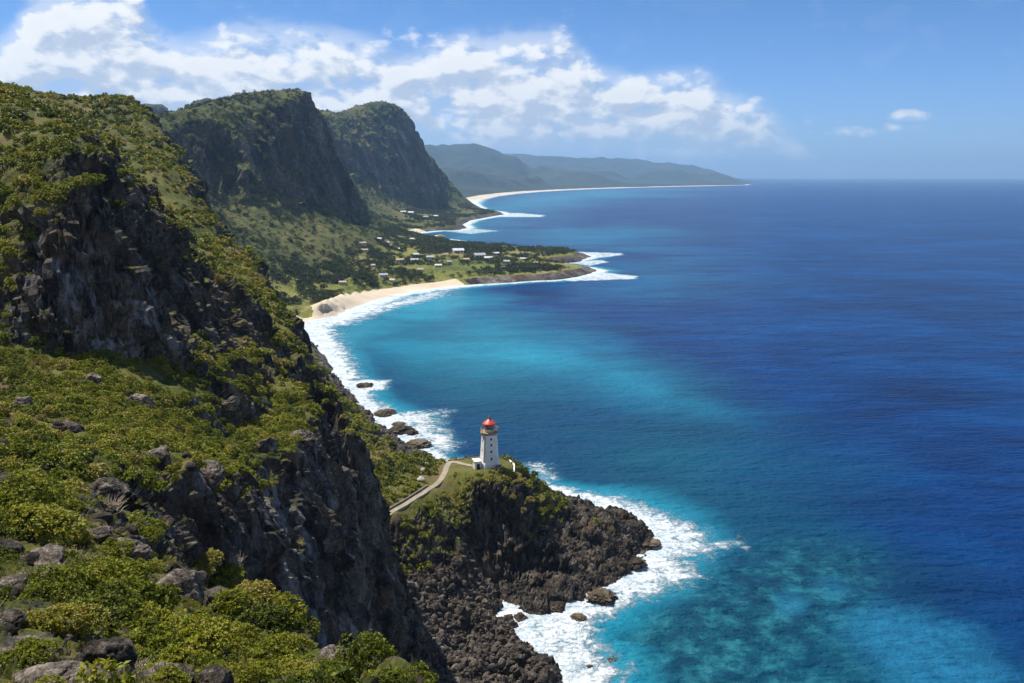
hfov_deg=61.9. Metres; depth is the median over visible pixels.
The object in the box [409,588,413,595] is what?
boulder
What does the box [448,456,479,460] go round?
stone wall
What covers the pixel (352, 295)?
lowland
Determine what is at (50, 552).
boulder
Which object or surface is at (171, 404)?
shrub
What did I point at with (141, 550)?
boulder
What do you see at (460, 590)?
boulder
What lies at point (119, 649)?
boulder
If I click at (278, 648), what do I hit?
shrub
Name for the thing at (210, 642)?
shrub
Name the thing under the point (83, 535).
shrub
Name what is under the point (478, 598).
boulder
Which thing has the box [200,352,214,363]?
shrub
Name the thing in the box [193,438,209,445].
shrub
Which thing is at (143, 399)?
rock
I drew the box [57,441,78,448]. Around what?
shrub
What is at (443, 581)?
boulder
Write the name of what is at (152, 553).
shrub
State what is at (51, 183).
shrub
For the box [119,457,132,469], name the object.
shrub
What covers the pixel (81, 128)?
shrub
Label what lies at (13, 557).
shrub
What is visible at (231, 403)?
rock
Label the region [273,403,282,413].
shrub
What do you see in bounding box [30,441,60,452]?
shrub
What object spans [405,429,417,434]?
rock
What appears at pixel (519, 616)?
rock
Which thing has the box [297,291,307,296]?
tree
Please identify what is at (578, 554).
headland
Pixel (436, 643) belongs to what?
boulder
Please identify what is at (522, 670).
boulder
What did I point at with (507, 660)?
boulder
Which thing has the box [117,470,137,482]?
shrub
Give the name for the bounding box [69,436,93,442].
shrub
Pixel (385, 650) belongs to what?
shrub
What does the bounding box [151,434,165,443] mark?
shrub
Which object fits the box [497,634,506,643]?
boulder
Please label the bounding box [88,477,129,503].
rock
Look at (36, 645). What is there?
shrub
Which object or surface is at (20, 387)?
shrub
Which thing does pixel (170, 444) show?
shrub
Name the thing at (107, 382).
shrub
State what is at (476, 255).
house
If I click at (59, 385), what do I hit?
shrub
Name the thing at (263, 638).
shrub
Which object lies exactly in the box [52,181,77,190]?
shrub
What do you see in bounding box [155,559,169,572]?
shrub
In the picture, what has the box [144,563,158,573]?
shrub
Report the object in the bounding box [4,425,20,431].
shrub
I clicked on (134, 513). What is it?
shrub
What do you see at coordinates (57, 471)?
shrub
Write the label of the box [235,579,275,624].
shrub
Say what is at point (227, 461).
shrub
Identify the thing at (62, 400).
shrub
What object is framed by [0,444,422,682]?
grass
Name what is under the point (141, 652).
shrub
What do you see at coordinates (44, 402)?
shrub
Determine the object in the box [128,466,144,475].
shrub
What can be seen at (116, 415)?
shrub
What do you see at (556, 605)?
rock
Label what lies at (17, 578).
boulder
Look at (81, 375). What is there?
shrub
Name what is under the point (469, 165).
hills
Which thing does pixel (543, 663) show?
boulder
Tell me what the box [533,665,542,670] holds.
boulder
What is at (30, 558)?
rubble
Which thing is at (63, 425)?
rock
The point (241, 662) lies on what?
shrub
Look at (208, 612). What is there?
shrub
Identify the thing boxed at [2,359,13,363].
shrub
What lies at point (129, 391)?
shrub
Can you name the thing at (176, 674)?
shrub
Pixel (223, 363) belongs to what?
shrub
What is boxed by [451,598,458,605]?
boulder
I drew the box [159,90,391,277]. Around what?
mountain
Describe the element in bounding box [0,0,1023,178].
sky
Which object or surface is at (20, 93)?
undergrowth
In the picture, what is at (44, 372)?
shrub
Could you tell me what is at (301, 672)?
shrub
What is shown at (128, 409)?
shrub
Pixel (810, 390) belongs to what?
sea
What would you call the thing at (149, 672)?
boulder
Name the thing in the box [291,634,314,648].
shrub
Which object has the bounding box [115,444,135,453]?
shrub
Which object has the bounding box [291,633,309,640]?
boulder
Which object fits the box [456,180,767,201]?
coast
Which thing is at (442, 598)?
boulder
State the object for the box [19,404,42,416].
shrub
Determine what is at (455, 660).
boulder
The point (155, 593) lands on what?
shrub
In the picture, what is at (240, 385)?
shrub
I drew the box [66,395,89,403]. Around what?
shrub
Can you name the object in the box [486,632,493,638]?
boulder
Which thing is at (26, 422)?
shrub
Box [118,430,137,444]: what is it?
shrub
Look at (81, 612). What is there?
shrub
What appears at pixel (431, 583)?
boulder
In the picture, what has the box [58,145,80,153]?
shrub
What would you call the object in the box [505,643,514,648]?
boulder
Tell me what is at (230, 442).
shrub
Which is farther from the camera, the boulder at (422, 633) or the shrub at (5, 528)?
the boulder at (422, 633)
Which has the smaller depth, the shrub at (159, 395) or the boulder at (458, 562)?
the shrub at (159, 395)
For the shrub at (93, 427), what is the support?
on the hill at (314, 532)
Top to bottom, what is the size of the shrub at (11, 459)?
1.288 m
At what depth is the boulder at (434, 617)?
200.83 m
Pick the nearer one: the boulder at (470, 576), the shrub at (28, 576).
the shrub at (28, 576)
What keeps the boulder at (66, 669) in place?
on the hill at (314, 532)
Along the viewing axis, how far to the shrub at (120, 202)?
125.87 m
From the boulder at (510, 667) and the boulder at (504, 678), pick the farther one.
the boulder at (510, 667)
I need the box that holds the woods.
[156,88,575,303]
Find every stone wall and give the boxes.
[389,485,427,509]
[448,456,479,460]
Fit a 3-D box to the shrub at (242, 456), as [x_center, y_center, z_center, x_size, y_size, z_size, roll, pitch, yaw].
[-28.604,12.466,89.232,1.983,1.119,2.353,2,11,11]
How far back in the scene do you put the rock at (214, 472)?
71.39 m
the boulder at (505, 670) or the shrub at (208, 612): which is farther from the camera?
the boulder at (505, 670)
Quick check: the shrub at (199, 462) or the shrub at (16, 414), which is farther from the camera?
the shrub at (16, 414)
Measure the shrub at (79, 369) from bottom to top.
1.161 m
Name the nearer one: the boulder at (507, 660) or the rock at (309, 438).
the rock at (309, 438)
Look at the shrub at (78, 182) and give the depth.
107.17 m
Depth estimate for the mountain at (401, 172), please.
2317.73 m
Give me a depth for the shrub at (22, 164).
125.42 m
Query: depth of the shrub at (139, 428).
73.07 m
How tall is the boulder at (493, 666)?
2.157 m
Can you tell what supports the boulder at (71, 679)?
on the hill at (314, 532)
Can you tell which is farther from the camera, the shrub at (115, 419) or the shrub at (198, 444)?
the shrub at (198, 444)
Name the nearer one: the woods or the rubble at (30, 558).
the rubble at (30, 558)
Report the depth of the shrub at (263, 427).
120.45 m
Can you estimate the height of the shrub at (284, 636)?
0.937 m
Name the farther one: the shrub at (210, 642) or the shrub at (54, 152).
the shrub at (54, 152)
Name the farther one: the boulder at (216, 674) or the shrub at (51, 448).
the shrub at (51, 448)
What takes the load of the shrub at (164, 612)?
on the hill at (314, 532)
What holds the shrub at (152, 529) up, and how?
on the hill at (314, 532)
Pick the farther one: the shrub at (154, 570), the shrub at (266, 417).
the shrub at (266, 417)
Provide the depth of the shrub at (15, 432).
64.01 m
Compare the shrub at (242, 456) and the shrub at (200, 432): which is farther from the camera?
the shrub at (200, 432)
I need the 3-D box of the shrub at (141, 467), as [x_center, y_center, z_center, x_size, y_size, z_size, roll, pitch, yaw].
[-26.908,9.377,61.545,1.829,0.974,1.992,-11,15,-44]
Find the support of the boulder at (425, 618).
on the headland
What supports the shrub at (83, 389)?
on the hill at (314, 532)
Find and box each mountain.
[140,98,504,230]
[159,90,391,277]
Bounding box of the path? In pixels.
[390,461,472,515]
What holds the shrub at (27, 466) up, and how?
on the hill at (314, 532)
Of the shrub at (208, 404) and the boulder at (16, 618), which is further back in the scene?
the shrub at (208, 404)
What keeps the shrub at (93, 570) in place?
on the hill at (314, 532)
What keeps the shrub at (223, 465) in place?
on the hill at (314, 532)
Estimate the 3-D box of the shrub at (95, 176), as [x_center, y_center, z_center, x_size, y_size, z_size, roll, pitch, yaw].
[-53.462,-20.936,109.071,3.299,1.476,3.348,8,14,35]
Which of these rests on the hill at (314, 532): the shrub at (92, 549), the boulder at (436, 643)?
the shrub at (92, 549)
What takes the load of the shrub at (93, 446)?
on the hill at (314, 532)
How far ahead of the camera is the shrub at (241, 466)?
83.03 m
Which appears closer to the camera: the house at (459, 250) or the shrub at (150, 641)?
the shrub at (150, 641)
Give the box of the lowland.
[269,221,595,321]
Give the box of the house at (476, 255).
[472,253,485,257]
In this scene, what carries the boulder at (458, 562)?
on the headland
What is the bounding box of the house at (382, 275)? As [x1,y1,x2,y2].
[378,273,387,277]
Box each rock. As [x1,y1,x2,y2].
[13,396,33,405]
[51,419,84,433]
[85,372,101,383]
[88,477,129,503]
[126,393,153,408]
[145,445,170,469]
[200,459,224,488]
[220,394,239,411]
[255,437,278,452]
[289,429,315,448]
[356,382,372,387]
[373,408,396,416]
[390,424,414,434]
[391,422,404,424]
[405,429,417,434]
[407,439,431,447]
[416,476,424,481]
[513,612,527,621]
[548,600,563,611]
[570,613,586,621]
[584,587,617,604]
[607,656,618,661]
[628,555,647,569]
[641,539,661,546]
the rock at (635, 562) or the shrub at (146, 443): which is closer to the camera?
the shrub at (146, 443)
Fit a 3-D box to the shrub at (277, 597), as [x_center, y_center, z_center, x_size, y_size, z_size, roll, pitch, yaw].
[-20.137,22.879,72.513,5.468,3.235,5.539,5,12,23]
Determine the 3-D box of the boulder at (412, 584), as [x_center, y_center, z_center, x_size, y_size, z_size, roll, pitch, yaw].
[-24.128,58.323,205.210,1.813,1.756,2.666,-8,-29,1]
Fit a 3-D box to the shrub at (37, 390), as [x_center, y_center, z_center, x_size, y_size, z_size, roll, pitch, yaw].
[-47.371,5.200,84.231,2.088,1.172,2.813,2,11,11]
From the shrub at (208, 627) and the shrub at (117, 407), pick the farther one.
the shrub at (117, 407)
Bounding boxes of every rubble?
[0,419,315,682]
[405,543,553,682]
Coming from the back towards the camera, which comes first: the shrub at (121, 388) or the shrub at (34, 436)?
the shrub at (121, 388)
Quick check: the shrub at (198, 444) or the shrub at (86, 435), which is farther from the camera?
the shrub at (198, 444)
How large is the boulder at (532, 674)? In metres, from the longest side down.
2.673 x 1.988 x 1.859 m
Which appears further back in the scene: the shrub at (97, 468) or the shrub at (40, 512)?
the shrub at (97, 468)
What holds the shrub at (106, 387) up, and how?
on the hill at (314, 532)
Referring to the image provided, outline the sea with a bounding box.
[304,178,1023,682]
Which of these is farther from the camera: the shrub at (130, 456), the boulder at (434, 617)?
the boulder at (434, 617)
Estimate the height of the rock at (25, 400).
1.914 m
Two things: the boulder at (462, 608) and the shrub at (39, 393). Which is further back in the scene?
the boulder at (462, 608)
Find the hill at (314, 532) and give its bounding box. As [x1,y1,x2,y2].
[0,90,431,682]
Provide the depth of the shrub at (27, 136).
131.56 m
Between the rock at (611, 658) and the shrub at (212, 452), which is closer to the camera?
the shrub at (212, 452)
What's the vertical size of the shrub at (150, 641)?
1.104 m
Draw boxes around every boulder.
[0,539,24,554]
[0,572,28,590]
[0,609,25,627]
[0,633,58,662]
[12,660,92,682]
[19,542,64,567]
[68,664,118,682]
[74,636,137,670]
[87,525,113,542]
[117,536,152,559]
[135,662,194,682]
[156,568,203,605]
[194,665,233,682]
[203,586,238,605]
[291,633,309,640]
[317,644,350,661]
[406,609,414,618]
[408,581,415,587]
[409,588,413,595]
[410,657,417,665]
[412,603,418,610]
[412,627,420,638]
[419,626,424,636]
[423,613,427,621]
[425,662,431,669]
[427,580,435,586]
[427,625,434,634]
[431,613,437,620]
[432,602,439,608]
[432,637,440,647]
[438,646,446,651]
[439,595,445,601]
[440,656,447,663]
[441,577,447,584]
[446,656,455,664]
[446,675,454,681]
[448,603,453,610]
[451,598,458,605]
[451,663,461,673]
[453,657,458,664]
[453,677,460,682]
[455,559,462,566]
[456,588,464,593]
[459,605,465,612]
[461,657,467,666]
[466,573,472,579]
[472,659,481,668]
[475,596,482,601]
[477,663,483,672]
[479,608,485,614]
[481,598,487,606]
[481,643,489,651]
[481,678,489,682]
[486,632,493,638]
[487,674,493,680]
[489,663,495,671]
[492,647,498,652]
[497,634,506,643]
[498,627,505,633]
[498,658,504,667]
[501,675,508,682]
[503,665,508,674]
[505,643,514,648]
[505,657,510,665]
[508,665,513,673]
[513,663,518,671]
[513,669,519,675]
[515,654,525,661]
[519,667,524,675]
[527,670,536,680]
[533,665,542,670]
[538,672,547,680]
[539,662,547,665]
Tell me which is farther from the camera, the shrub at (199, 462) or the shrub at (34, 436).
the shrub at (199, 462)
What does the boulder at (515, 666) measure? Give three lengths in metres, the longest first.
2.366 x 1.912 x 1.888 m
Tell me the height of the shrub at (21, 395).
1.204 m
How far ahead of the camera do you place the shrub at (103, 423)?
73.53 m
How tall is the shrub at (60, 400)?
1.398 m
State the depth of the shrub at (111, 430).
73.01 m
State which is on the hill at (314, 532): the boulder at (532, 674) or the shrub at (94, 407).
the shrub at (94, 407)
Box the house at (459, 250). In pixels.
[452,248,464,253]
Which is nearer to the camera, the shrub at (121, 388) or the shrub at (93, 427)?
the shrub at (93, 427)
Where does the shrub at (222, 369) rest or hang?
on the hill at (314, 532)
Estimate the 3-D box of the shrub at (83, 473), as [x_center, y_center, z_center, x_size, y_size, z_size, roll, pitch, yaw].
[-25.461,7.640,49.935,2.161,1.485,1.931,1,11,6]
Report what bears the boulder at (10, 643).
on the hill at (314, 532)
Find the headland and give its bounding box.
[388,457,653,682]
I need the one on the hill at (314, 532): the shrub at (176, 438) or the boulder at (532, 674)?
the shrub at (176, 438)
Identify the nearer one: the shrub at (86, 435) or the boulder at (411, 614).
the shrub at (86, 435)
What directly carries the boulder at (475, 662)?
on the headland
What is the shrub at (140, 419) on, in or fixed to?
on the hill at (314, 532)
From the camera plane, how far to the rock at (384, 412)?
396.72 m
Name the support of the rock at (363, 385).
in the sea
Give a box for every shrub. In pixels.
[0,103,17,113]
[0,117,21,125]
[0,157,16,164]
[0,239,12,248]
[0,331,12,339]
[0,351,12,355]
[0,366,10,374]
[0,394,14,400]
[0,438,33,457]
[0,455,26,470]
[0,469,70,517]
[0,501,88,543]
[0,508,45,540]
[0,554,21,563]
[0,635,59,670]
[1,481,22,489]
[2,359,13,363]
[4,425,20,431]
[8,378,28,385]
[8,392,33,401]
[9,413,35,427]
[9,561,92,602]
[10,404,29,412]
[10,427,22,436]
[11,412,31,420]
[14,174,31,186]
[14,382,41,391]
[16,152,32,164]
[16,162,37,169]
[19,134,36,140]
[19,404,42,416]
[19,463,45,476]
[20,454,32,462]
[22,560,66,581]
[23,600,110,638]
[24,449,66,468]
[25,428,39,440]
[25,468,48,479]
[26,573,41,581]
[27,388,46,393]
[30,390,46,397]
[30,423,51,431]
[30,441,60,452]
[33,395,48,403]
[34,398,54,407]
[34,673,67,682]
[35,370,49,377]
[36,185,51,198]
[37,446,58,456]
[39,404,60,416]
[42,119,62,127]
[42,483,86,513]
[45,124,64,131]
[45,429,64,439]
[46,180,67,189]
[46,189,66,201]
[46,392,62,399]
[48,146,66,156]
[49,466,73,481]
[50,382,71,390]
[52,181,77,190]
[53,135,65,144]
[53,388,68,396]
[53,398,68,408]
[54,396,68,402]
[54,403,66,411]
[54,637,60,648]
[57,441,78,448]
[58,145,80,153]
[58,438,83,443]
[59,123,74,130]
[60,430,74,438]
[60,436,79,445]
[61,554,98,570]
[61,578,143,630]
[62,387,78,395]
[62,403,83,412]
[62,449,86,469]
[63,530,95,543]
[64,546,102,562]
[64,555,142,599]
[65,459,92,482]
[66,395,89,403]
[66,404,90,415]
[67,411,88,419]
[67,521,86,530]
[68,179,86,187]
[68,400,81,404]
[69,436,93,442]
[70,371,85,378]
[72,445,92,464]
[74,366,91,372]
[74,379,94,386]
[76,124,90,132]
[76,385,89,394]
[79,442,101,453]
[80,172,106,182]
[82,142,97,153]
[82,400,107,406]
[82,434,97,439]
[82,545,98,553]
[84,423,105,432]
[84,552,101,556]
[85,422,108,428]
[86,462,110,476]
[87,416,109,423]
[89,405,99,410]
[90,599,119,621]
[91,409,109,418]
[93,360,108,369]
[93,433,113,441]
[94,559,149,576]
[96,438,118,449]
[96,536,135,558]
[97,495,128,511]
[98,449,115,455]
[98,621,185,662]
[99,452,123,461]
[100,379,114,385]
[100,598,160,639]
[102,385,118,392]
[103,425,123,435]
[106,571,182,624]
[107,464,122,475]
[108,417,124,422]
[110,199,127,207]
[110,384,126,392]
[110,405,125,414]
[110,412,123,417]
[115,411,132,419]
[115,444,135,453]
[116,557,132,562]
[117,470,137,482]
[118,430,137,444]
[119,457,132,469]
[120,388,139,396]
[121,423,134,432]
[121,450,145,464]
[124,407,142,417]
[126,601,198,634]
[127,417,147,422]
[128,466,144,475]
[128,509,144,523]
[129,421,150,427]
[130,427,150,437]
[133,430,159,444]
[134,439,156,451]
[134,465,152,472]
[134,644,146,659]
[135,515,169,542]
[135,648,157,663]
[135,655,156,669]
[137,558,157,572]
[139,453,159,466]
[143,611,235,663]
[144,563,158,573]
[147,419,162,427]
[148,409,163,418]
[148,479,167,492]
[148,664,190,682]
[150,551,158,558]
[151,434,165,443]
[153,393,168,399]
[155,426,168,432]
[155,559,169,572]
[156,642,211,665]
[158,433,178,441]
[163,399,174,407]
[163,434,177,444]
[163,441,176,447]
[174,408,192,416]
[176,432,186,439]
[179,597,200,607]
[183,441,196,450]
[184,637,242,662]
[189,547,223,577]
[190,454,208,467]
[191,350,205,363]
[192,439,203,451]
[193,428,206,435]
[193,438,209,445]
[193,607,214,617]
[197,340,214,350]
[197,659,229,671]
[198,402,215,411]
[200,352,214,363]
[202,447,224,456]
[204,448,219,458]
[206,562,246,589]
[208,358,230,368]
[209,457,229,464]
[210,365,225,374]
[210,614,233,636]
[212,587,252,616]
[214,478,232,490]
[216,460,227,468]
[221,553,244,570]
[221,622,260,654]
[223,439,235,444]
[225,600,292,635]
[225,659,281,682]
[226,657,256,668]
[229,380,244,390]
[230,348,246,360]
[231,454,249,464]
[231,462,248,472]
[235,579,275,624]
[239,640,254,651]
[240,437,254,442]
[243,441,258,450]
[246,636,296,660]
[247,418,260,427]
[255,633,273,645]
[257,424,270,429]
[258,414,272,423]
[267,408,275,415]
[267,631,302,654]
[268,590,308,626]
[271,654,321,682]
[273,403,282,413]
[275,669,313,682]
[276,413,294,420]
[279,602,320,638]
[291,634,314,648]
[315,656,350,670]
[324,628,397,674]
[376,666,416,682]
[410,660,438,682]
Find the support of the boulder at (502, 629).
on the headland
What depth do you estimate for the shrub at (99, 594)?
20.64 m
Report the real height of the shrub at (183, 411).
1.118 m
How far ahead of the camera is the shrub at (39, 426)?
67.75 m
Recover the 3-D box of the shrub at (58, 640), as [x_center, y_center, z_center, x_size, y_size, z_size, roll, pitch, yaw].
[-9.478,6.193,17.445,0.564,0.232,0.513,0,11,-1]
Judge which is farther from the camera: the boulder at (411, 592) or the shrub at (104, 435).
the boulder at (411, 592)
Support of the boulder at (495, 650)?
on the headland
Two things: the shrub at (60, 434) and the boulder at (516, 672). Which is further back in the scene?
the boulder at (516, 672)
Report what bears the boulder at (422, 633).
on the headland
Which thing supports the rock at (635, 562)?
on the headland
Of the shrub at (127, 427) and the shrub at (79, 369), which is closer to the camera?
the shrub at (127, 427)
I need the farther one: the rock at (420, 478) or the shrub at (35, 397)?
the rock at (420, 478)
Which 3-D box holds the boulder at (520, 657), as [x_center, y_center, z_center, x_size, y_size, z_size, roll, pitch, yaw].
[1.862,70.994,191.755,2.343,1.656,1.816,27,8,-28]
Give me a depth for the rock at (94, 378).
92.15 m
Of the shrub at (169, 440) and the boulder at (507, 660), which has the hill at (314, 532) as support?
the shrub at (169, 440)
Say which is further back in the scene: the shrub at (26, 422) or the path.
the path
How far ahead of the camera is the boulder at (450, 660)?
184.68 m
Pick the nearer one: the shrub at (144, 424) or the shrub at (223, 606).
the shrub at (223, 606)
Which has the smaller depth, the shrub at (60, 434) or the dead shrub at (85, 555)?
the dead shrub at (85, 555)
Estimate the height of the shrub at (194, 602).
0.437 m
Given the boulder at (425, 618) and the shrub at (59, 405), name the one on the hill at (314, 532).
the shrub at (59, 405)
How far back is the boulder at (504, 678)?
180.50 m
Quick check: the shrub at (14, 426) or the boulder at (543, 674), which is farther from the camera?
the boulder at (543, 674)
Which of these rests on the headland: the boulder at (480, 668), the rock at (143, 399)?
the boulder at (480, 668)
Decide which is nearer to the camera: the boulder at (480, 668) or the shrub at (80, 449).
the shrub at (80, 449)
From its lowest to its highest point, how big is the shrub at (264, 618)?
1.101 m
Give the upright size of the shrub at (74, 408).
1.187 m
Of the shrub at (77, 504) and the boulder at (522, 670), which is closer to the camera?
the shrub at (77, 504)
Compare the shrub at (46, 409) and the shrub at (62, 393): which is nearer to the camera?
the shrub at (46, 409)
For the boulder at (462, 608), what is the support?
on the headland
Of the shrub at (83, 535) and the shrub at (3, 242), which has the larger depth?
the shrub at (3, 242)
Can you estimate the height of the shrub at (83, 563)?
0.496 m
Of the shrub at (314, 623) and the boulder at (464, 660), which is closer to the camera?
the shrub at (314, 623)
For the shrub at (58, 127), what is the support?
on the hill at (314, 532)
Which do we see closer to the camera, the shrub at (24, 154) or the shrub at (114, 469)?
the shrub at (114, 469)
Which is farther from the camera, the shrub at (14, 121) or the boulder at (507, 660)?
the boulder at (507, 660)
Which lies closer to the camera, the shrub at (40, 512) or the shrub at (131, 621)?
the shrub at (131, 621)
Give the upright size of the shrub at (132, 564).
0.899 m
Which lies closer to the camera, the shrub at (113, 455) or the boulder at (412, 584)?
the shrub at (113, 455)
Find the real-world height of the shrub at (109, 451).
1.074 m
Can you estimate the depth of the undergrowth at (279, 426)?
93.70 m
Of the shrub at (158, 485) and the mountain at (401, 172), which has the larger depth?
the mountain at (401, 172)
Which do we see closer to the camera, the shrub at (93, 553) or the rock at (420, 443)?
the shrub at (93, 553)
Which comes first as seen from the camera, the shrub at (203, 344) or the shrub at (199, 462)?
the shrub at (199, 462)
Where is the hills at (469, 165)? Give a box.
[424,143,743,188]
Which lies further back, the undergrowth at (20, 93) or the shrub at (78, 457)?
the undergrowth at (20, 93)
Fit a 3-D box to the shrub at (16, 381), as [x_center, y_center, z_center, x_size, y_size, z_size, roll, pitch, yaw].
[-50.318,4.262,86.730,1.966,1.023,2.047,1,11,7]
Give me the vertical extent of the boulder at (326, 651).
0.496 m
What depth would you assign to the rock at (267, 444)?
98.67 m
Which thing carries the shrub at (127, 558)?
on the hill at (314, 532)
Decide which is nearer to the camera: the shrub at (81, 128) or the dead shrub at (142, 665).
the dead shrub at (142, 665)
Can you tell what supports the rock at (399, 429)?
on the hill at (314, 532)
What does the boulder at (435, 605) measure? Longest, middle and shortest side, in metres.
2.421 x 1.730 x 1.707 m
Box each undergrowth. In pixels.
[0,81,601,656]
[0,140,402,682]
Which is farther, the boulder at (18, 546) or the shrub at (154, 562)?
the shrub at (154, 562)
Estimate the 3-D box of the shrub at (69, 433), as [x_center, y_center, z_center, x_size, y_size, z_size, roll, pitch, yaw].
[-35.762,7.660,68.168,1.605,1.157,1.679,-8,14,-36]
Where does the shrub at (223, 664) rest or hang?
on the hill at (314, 532)
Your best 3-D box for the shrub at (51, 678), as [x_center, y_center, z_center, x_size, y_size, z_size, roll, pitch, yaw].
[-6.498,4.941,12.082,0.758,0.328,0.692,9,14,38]
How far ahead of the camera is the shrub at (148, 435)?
69.76 m
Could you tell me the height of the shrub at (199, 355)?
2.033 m
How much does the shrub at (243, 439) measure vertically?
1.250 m
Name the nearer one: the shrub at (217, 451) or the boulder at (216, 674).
the boulder at (216, 674)
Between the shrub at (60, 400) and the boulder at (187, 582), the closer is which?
the boulder at (187, 582)
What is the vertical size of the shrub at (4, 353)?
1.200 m
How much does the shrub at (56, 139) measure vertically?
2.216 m
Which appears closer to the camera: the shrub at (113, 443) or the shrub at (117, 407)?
the shrub at (113, 443)
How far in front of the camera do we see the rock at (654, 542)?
254.07 m
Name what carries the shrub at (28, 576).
on the hill at (314, 532)
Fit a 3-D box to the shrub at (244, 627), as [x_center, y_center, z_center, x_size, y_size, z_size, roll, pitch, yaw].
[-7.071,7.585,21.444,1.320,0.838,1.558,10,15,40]
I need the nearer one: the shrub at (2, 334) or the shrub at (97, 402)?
the shrub at (97, 402)
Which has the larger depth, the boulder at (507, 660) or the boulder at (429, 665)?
the boulder at (507, 660)
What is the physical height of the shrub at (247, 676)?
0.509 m
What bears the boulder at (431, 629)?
on the headland
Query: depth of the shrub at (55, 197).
106.68 m
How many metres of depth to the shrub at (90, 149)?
126.83 m
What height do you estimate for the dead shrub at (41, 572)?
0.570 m
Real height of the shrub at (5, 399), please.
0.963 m
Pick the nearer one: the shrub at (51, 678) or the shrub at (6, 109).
the shrub at (51, 678)
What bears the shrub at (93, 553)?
on the hill at (314, 532)
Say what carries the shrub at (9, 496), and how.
on the hill at (314, 532)
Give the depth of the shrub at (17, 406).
74.72 m
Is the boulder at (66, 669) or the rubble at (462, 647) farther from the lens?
the rubble at (462, 647)
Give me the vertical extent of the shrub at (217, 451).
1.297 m
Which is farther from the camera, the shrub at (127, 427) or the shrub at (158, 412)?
the shrub at (158, 412)
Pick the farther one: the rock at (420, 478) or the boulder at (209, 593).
the rock at (420, 478)
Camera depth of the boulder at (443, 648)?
190.49 m
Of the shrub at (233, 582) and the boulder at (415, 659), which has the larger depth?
the boulder at (415, 659)
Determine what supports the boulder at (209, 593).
on the hill at (314, 532)
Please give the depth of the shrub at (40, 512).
31.25 m
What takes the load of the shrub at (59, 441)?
on the hill at (314, 532)
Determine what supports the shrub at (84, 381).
on the hill at (314, 532)
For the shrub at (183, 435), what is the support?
on the hill at (314, 532)
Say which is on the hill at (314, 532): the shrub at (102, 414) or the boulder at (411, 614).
the shrub at (102, 414)
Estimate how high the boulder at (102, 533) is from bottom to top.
0.791 m
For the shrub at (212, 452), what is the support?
on the hill at (314, 532)
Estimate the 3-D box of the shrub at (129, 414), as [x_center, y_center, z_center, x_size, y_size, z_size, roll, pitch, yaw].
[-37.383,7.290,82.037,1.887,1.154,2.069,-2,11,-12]
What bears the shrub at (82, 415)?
on the hill at (314, 532)
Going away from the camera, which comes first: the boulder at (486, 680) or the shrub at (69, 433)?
the shrub at (69, 433)
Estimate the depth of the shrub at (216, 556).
60.07 m
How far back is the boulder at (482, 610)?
209.81 m
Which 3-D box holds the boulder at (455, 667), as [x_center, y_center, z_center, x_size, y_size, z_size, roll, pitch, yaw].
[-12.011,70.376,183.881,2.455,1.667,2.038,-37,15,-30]
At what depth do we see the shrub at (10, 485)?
35.04 m
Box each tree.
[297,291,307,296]
[317,294,327,300]
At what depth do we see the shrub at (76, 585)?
21.87 m
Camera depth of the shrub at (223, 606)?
25.69 m
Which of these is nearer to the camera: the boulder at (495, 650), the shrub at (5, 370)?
the shrub at (5, 370)
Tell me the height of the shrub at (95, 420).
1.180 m
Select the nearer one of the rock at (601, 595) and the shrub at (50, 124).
the shrub at (50, 124)
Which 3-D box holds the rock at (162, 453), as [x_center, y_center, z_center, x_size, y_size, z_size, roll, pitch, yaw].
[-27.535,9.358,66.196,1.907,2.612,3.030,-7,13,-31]
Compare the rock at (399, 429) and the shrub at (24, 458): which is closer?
the shrub at (24, 458)
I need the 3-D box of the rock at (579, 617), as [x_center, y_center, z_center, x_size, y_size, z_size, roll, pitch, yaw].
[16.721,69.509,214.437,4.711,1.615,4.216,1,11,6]
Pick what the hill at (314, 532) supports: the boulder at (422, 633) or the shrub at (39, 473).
the shrub at (39, 473)
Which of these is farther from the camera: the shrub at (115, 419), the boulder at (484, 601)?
the boulder at (484, 601)
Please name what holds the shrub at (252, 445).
on the hill at (314, 532)
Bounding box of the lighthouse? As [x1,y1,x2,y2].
[472,416,500,469]
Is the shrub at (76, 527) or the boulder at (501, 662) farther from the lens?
the boulder at (501, 662)
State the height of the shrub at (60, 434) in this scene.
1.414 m
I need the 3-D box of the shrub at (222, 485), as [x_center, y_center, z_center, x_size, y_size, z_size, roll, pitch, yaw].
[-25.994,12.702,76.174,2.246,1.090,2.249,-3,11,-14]
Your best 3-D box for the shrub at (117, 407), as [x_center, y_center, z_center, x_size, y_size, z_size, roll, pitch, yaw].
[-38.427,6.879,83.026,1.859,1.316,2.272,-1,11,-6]
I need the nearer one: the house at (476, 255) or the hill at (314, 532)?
the hill at (314, 532)
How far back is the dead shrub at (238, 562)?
67.72 m
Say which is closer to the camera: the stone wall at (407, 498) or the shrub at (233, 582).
the shrub at (233, 582)
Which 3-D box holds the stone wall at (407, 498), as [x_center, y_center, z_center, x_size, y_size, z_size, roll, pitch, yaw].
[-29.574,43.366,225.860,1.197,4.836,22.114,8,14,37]
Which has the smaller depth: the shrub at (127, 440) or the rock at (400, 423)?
the shrub at (127, 440)
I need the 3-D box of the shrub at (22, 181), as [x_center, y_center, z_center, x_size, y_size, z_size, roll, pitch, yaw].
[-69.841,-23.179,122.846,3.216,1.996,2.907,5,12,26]
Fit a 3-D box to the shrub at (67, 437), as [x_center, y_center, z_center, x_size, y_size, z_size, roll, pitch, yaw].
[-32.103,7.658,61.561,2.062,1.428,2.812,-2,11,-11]
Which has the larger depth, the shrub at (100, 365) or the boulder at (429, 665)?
the boulder at (429, 665)
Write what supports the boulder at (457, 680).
on the headland

